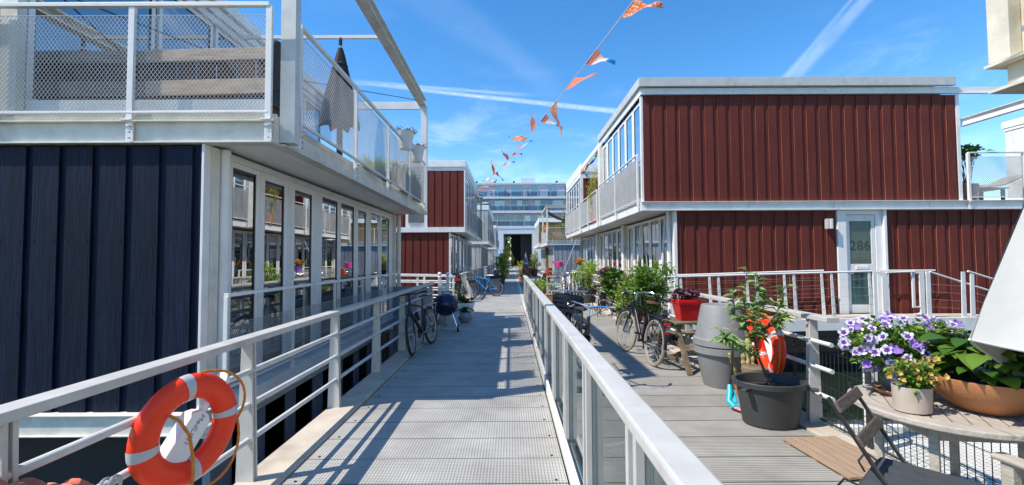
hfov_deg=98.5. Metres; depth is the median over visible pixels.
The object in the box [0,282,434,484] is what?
walkway railing
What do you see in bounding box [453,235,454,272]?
window
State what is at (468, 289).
white cloth
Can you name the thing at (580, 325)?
bicycle
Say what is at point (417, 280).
railing
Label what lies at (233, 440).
window
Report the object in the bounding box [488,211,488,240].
window
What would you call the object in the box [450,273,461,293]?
rucksack
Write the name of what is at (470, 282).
bicycle
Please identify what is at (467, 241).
window
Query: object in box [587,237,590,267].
window
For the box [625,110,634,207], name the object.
window
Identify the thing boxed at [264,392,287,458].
window
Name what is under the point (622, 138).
window
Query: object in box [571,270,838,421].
walkway railing
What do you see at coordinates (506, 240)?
tree
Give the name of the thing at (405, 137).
rail planter
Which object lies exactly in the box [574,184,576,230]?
window
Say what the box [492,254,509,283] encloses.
tall shrub
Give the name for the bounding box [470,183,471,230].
window
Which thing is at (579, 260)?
hanging flower pot
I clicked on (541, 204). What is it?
window
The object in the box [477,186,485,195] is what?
window
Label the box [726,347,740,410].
toy grabber
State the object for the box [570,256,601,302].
bucket shrub
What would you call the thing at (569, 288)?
bicycle
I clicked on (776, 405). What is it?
oval tub
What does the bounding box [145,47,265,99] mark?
wooden pallet
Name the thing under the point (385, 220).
window
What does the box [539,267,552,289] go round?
bicycle
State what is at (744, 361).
cactus plant
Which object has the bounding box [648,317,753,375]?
picnic table
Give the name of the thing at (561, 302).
bicycle
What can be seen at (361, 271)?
window
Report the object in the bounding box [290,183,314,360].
window
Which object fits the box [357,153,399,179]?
grass planter
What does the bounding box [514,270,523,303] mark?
boardwalk joint
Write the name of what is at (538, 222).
window
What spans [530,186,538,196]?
window
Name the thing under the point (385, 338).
window
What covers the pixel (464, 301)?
white pot
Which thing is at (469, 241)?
window
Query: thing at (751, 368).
log section
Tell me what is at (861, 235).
door
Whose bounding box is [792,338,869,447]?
wire fence
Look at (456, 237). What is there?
window
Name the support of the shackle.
attached to the walkway railing at (12, 414)
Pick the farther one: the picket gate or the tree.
the tree
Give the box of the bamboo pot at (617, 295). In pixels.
[612,274,642,333]
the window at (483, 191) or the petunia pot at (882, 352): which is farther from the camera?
the window at (483, 191)
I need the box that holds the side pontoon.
[845,433,1017,484]
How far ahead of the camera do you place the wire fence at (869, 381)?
3.23 m
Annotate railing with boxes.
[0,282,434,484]
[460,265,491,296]
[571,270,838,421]
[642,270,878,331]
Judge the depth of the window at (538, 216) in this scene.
91.83 m
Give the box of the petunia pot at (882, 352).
[837,311,983,396]
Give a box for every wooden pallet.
[60,50,156,99]
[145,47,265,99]
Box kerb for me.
[234,273,896,484]
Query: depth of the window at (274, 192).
5.72 m
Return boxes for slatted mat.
[783,436,874,479]
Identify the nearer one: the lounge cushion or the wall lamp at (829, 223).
the lounge cushion
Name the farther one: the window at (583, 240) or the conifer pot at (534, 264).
the conifer pot at (534, 264)
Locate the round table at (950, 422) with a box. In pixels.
[847,384,1023,484]
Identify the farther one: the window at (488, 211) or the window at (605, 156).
the window at (488, 211)
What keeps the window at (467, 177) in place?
in the floating house at (442, 233)
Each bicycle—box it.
[393,290,437,355]
[449,273,477,297]
[468,271,503,295]
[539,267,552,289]
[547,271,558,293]
[552,287,589,322]
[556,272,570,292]
[562,271,574,293]
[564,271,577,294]
[568,300,620,341]
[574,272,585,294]
[616,289,670,366]
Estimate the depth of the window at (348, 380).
8.29 m
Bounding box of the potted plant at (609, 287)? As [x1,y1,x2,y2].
[593,266,633,324]
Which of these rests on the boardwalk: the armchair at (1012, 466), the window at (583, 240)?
the armchair at (1012, 466)
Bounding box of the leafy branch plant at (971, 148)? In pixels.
[961,143,992,199]
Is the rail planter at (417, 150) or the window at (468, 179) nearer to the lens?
the rail planter at (417, 150)
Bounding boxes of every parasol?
[318,37,359,155]
[560,210,564,229]
[968,205,1023,376]
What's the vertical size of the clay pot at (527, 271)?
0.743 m
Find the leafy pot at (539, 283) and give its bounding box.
[532,278,550,294]
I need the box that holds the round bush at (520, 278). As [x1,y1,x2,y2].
[515,260,523,280]
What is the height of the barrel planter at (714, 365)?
1.012 m
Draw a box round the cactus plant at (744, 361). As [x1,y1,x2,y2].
[728,327,754,396]
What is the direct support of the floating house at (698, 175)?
on the water
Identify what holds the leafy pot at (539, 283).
on the boardwalk
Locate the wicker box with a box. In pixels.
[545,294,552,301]
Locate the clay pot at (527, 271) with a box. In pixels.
[524,264,530,275]
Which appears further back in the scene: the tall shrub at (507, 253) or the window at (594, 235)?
the tall shrub at (507, 253)
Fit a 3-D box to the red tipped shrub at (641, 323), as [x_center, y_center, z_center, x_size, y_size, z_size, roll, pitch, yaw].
[2.531,1.204,8.873,0.873,1.430,0.822,0,-2,0]
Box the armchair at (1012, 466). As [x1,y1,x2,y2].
[990,452,1023,484]
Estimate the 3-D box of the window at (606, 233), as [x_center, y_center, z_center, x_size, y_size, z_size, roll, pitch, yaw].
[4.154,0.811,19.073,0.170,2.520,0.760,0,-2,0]
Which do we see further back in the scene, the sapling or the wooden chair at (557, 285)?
the wooden chair at (557, 285)
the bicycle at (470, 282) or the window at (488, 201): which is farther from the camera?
the window at (488, 201)
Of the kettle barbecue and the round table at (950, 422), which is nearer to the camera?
the round table at (950, 422)
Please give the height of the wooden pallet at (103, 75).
0.860 m
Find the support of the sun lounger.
on the floating house at (698, 175)
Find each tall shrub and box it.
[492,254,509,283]
[499,244,514,277]
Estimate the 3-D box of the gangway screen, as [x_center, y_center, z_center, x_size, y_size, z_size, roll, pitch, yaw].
[-2.474,1.823,10.013,0.888,1.530,1.760,0,-2,0]
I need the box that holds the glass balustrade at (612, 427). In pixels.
[523,275,722,484]
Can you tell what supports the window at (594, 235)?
in the floating house at (587, 239)
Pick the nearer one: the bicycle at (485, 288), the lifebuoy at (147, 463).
the lifebuoy at (147, 463)
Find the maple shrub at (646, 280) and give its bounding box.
[614,260,682,346]
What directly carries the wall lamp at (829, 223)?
attached to the floating house at (698, 175)
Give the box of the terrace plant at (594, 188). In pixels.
[586,165,598,222]
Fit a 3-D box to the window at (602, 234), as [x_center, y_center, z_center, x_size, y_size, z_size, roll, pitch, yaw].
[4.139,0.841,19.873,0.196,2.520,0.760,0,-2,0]
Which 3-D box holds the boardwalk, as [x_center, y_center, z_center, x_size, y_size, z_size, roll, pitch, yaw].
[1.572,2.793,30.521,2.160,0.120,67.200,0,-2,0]
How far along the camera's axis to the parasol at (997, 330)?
2.14 m
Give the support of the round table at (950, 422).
on the boardwalk
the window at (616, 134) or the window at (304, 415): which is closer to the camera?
the window at (304, 415)
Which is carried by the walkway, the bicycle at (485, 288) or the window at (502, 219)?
the bicycle at (485, 288)
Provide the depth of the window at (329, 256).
7.46 m
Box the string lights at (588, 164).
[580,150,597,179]
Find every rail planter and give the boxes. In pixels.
[396,125,417,150]
[411,142,427,162]
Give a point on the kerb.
(283, 463)
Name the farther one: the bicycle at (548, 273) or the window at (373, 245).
the bicycle at (548, 273)
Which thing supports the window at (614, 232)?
in the floating house at (698, 175)
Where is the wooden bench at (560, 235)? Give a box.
[551,232,567,241]
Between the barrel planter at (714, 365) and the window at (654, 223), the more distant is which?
the window at (654, 223)
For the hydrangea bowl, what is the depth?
2.36 m
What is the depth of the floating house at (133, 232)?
4.43 m
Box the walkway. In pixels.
[282,270,567,484]
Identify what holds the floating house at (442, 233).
on the water
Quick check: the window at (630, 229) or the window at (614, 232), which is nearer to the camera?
the window at (630, 229)
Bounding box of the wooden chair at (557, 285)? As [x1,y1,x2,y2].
[546,276,562,293]
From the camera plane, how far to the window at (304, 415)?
6.52 m
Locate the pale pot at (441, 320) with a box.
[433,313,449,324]
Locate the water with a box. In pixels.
[397,292,989,426]
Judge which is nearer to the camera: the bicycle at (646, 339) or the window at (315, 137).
the bicycle at (646, 339)
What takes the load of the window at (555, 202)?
in the apartment block
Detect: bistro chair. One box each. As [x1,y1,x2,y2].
[588,284,604,309]
[597,287,612,316]
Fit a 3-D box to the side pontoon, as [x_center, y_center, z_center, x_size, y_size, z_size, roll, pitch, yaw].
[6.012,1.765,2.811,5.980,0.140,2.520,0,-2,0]
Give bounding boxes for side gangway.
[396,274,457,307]
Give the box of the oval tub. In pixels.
[731,372,818,430]
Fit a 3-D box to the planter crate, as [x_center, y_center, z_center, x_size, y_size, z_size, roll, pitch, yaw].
[-0.960,2.026,22.372,0.896,0.832,1.009,0,-2,0]
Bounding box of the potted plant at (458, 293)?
[452,284,468,313]
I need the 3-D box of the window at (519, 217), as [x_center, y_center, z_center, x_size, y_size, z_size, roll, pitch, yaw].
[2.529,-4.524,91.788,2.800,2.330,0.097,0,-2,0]
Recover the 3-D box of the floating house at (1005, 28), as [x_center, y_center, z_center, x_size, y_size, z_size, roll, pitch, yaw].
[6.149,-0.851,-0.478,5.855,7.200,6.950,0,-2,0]
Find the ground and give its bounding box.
[494,260,541,274]
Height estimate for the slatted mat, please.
0.032 m
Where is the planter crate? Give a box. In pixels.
[484,275,500,290]
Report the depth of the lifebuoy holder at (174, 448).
2.42 m
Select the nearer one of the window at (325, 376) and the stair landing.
the window at (325, 376)
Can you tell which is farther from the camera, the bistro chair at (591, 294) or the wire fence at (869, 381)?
the bistro chair at (591, 294)
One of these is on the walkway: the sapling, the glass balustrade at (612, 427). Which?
the glass balustrade at (612, 427)
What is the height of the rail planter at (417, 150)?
0.432 m
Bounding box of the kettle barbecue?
[432,291,459,331]
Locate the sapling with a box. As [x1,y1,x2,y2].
[707,266,800,385]
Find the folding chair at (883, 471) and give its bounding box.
[826,382,985,484]
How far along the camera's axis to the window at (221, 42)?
7.71 m
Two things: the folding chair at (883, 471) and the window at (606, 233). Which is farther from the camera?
the window at (606, 233)
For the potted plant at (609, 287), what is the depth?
10.74 m
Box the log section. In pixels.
[742,364,768,371]
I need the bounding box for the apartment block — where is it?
[476,178,565,266]
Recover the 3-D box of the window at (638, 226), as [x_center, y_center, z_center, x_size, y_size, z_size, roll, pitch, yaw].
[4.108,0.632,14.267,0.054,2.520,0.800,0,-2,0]
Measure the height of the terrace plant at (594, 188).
2.310 m
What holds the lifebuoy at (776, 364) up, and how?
hanging from the lifebuoy holder at (768, 349)
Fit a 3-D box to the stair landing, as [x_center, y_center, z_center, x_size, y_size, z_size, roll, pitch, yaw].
[10.592,1.363,10.358,4.787,1.443,0.850,0,-2,0]
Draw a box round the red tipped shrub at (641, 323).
[617,267,658,338]
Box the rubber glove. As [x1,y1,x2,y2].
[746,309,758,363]
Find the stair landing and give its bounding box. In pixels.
[858,270,992,331]
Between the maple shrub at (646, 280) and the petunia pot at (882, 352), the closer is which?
the petunia pot at (882, 352)
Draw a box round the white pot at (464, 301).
[457,295,474,312]
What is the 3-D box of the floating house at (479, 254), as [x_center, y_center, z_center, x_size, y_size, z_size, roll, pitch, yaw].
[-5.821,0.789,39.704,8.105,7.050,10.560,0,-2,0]
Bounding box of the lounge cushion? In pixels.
[233,39,280,117]
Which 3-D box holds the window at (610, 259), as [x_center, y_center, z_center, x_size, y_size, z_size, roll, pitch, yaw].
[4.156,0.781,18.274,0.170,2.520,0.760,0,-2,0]
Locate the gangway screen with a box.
[393,287,428,348]
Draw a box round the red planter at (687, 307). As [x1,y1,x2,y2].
[670,287,701,320]
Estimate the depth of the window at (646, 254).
13.43 m
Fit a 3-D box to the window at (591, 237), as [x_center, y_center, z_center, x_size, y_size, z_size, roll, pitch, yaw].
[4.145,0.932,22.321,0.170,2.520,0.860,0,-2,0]
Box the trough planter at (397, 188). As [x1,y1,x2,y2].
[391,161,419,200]
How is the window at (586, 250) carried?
in the floating house at (587, 239)
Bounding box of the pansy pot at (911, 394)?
[885,355,950,414]
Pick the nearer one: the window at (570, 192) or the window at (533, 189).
the window at (570, 192)
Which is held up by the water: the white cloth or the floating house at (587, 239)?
the floating house at (587, 239)
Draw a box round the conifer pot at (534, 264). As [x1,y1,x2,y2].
[528,250,540,275]
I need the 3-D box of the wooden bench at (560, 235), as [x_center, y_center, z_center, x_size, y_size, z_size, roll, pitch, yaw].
[3.998,-0.466,36.973,1.400,0.850,0.440,0,-2,0]
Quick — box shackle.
[98,474,122,484]
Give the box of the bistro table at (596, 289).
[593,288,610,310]
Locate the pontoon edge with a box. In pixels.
[834,424,915,432]
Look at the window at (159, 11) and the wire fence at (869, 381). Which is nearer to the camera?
the wire fence at (869, 381)
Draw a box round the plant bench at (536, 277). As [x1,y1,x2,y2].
[522,274,540,282]
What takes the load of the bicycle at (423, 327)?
on the walkway
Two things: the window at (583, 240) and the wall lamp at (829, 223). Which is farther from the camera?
the window at (583, 240)
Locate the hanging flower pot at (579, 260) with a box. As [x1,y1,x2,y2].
[573,257,587,270]
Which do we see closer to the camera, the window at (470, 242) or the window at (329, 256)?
the window at (329, 256)
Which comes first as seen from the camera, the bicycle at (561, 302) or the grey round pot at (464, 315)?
the bicycle at (561, 302)
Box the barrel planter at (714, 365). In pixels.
[693,303,745,389]
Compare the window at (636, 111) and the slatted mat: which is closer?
the slatted mat
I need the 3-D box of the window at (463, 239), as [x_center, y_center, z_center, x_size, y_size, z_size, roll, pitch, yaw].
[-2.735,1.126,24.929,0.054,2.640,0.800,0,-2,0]
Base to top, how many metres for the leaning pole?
2.460 m
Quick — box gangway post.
[856,320,879,426]
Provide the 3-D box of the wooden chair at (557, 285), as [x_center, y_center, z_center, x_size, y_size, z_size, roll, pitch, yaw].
[1.586,1.714,16.361,0.580,0.980,0.520,-1,-2,10]
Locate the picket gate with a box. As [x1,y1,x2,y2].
[438,272,449,294]
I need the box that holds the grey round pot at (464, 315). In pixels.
[456,306,473,322]
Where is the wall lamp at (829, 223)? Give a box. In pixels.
[824,219,833,228]
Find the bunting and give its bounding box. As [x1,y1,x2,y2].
[469,0,663,204]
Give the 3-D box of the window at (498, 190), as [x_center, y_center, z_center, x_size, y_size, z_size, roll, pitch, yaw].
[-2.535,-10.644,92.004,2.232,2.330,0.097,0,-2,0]
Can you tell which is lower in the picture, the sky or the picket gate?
the picket gate
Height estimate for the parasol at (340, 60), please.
2.290 m
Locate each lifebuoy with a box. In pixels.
[125,369,245,484]
[754,314,785,374]
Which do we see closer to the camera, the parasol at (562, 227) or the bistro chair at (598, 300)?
the bistro chair at (598, 300)
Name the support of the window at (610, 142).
in the floating house at (698, 175)
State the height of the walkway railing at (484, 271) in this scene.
1.050 m
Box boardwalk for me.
[515,270,861,484]
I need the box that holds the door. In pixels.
[835,210,889,313]
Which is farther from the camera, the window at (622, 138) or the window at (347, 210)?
the window at (622, 138)
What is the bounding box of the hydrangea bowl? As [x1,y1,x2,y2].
[916,328,1023,416]
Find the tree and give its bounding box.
[504,237,510,256]
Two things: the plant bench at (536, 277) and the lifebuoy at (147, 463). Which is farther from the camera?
the plant bench at (536, 277)
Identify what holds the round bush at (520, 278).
on the boardwalk
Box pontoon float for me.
[523,307,569,484]
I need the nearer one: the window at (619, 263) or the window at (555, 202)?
the window at (619, 263)
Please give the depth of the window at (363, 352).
9.13 m
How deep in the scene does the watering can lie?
23.87 m
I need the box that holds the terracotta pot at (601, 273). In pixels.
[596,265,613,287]
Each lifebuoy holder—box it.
[160,372,229,462]
[764,333,771,361]
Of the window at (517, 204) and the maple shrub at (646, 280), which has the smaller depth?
the maple shrub at (646, 280)
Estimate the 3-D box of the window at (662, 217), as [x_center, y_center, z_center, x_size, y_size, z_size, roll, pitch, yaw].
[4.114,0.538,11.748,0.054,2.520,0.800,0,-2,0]
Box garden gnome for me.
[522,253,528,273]
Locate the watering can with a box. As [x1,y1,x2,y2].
[552,260,564,266]
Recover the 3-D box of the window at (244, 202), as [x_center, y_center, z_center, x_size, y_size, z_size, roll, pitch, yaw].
[-3.105,0.375,5.057,0.054,2.520,0.570,0,-2,0]
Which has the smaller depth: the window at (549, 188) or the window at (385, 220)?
the window at (385, 220)
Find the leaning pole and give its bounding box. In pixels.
[557,239,576,292]
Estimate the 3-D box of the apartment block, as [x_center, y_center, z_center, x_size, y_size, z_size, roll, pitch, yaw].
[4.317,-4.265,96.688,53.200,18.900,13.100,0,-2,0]
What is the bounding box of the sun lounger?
[978,175,1021,199]
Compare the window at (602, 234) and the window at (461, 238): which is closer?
the window at (602, 234)
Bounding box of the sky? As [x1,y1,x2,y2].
[228,0,1023,259]
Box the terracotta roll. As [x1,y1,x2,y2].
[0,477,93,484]
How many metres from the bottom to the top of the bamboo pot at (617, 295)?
1.281 m
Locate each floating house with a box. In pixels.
[0,0,427,484]
[351,160,482,308]
[470,205,493,278]
[488,225,498,270]
[534,205,580,286]
[565,163,604,303]
[580,76,1023,364]
[984,0,1023,93]
[1001,117,1023,199]
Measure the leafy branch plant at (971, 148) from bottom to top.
1.679 m
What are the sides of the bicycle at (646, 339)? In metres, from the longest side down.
1.855 x 1.062 x 0.647 m
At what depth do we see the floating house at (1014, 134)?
14.91 m
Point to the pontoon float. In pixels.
(551, 416)
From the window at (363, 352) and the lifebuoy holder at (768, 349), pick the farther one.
the window at (363, 352)
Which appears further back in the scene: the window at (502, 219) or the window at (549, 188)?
the window at (549, 188)
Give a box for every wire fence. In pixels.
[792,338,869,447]
[867,371,1010,484]
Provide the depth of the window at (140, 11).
5.04 m
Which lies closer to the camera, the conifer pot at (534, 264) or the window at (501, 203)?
the conifer pot at (534, 264)
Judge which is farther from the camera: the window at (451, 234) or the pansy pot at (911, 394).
the window at (451, 234)
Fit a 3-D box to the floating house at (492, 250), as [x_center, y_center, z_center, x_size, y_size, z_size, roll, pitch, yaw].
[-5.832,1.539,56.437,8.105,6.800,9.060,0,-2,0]
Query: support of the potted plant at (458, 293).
on the walkway
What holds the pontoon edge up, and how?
attached to the side pontoon
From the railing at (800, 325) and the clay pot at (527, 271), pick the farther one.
the clay pot at (527, 271)
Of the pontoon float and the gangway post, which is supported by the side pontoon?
the gangway post
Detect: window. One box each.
[24,0,155,99]
[155,0,212,97]
[213,27,241,98]
[227,161,258,388]
[230,423,236,484]
[258,172,287,376]
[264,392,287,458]
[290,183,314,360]
[294,377,313,434]
[303,97,320,142]
[319,193,338,348]
[322,368,328,411]
[339,199,354,338]
[342,352,354,395]
[356,205,366,330]
[359,344,367,381]
[370,210,379,324]
[381,214,389,319]
[382,332,388,362]
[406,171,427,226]
[451,234,452,273]
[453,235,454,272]
[455,235,457,272]
[460,238,461,275]
[461,238,462,272]
[463,239,464,284]
[467,177,468,228]
[467,241,467,276]
[468,179,469,206]
[468,241,468,270]
[469,241,469,270]
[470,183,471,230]
[470,242,471,279]
[474,190,475,233]
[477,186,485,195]
[479,200,489,206]
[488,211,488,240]
[493,215,512,225]
[494,186,504,196]
[494,200,504,209]
[511,186,521,196]
[511,200,527,209]
[517,215,530,225]
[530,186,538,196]
[535,200,551,210]
[537,215,550,219]
[538,222,539,243]
[547,186,555,195]
[553,200,563,210]
[568,192,569,233]
[569,189,571,232]
[572,187,573,231]
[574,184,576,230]
[576,181,578,229]
[582,238,584,267]
[585,238,587,266]
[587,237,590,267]
[590,236,593,284]
[594,235,595,280]
[600,233,603,268]
[603,142,607,217]
[604,232,607,266]
[607,135,614,215]
[608,231,612,266]
[612,229,616,282]
[613,128,619,212]
[617,228,621,269]
[619,120,626,210]
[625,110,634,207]
[627,224,634,274]
[633,103,640,203]
[634,222,641,274]
[642,220,650,270]
[650,217,659,283]
[660,215,667,310]
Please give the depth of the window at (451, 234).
19.81 m
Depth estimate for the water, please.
9.18 m
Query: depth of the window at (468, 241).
27.71 m
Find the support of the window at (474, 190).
in the floating house at (442, 233)
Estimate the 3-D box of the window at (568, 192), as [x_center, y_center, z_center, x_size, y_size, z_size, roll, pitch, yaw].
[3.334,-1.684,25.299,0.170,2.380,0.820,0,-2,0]
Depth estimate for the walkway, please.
4.37 m
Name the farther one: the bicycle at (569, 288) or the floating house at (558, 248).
the floating house at (558, 248)
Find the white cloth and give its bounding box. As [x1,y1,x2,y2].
[463,281,474,300]
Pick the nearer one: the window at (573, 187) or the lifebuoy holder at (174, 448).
the lifebuoy holder at (174, 448)
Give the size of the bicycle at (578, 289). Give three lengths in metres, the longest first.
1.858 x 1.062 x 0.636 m
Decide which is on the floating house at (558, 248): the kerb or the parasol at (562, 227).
the parasol at (562, 227)

